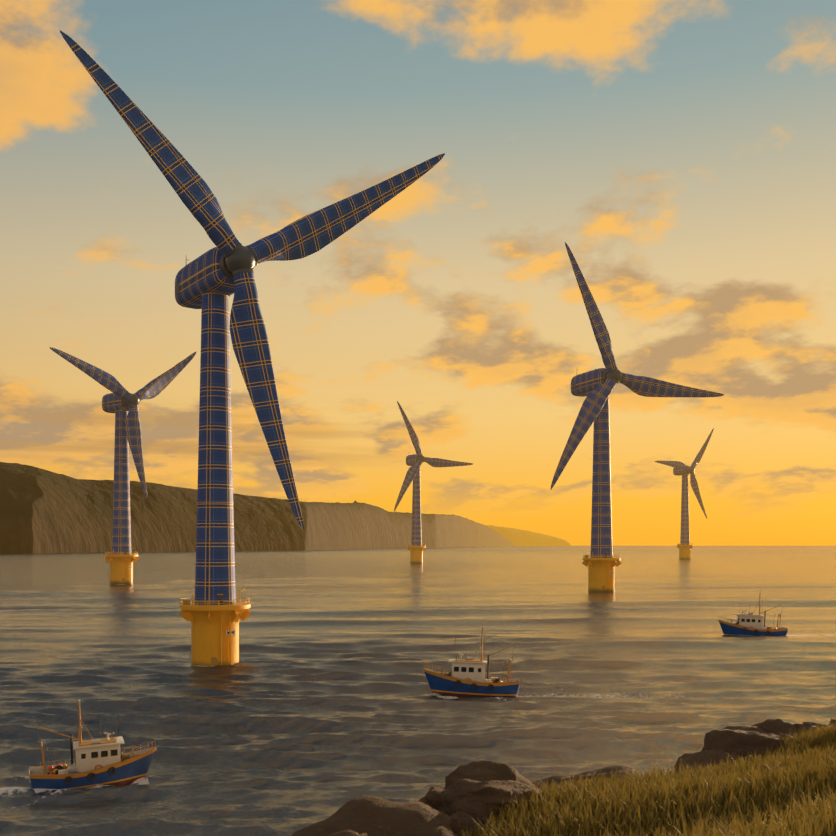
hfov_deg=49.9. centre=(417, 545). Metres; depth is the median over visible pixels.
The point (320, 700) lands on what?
sea
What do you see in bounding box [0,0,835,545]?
sky
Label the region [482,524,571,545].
headland terrain
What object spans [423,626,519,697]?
fishing boat
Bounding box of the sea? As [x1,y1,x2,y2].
[0,546,835,835]
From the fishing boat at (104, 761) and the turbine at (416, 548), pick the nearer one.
the fishing boat at (104, 761)
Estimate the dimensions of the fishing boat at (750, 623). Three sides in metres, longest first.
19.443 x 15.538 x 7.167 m
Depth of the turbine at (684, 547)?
1724.68 m
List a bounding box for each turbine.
[49,347,195,583]
[60,30,444,665]
[394,401,472,563]
[550,242,723,592]
[654,428,713,559]
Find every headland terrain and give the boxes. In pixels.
[0,462,515,553]
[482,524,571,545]
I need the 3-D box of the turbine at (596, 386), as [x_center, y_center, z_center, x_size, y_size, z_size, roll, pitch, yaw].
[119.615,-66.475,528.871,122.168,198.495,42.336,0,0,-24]
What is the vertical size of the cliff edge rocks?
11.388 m
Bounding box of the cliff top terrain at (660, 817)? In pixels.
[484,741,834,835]
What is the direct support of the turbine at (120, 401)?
in the sea
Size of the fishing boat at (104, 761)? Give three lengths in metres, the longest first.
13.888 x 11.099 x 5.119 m
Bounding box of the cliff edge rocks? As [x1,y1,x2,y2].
[292,718,835,835]
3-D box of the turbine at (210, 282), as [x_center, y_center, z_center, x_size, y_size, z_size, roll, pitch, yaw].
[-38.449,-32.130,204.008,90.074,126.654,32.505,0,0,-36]
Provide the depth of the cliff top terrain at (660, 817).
13.81 m
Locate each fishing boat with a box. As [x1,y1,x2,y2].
[29,699,156,788]
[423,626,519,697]
[718,598,787,635]

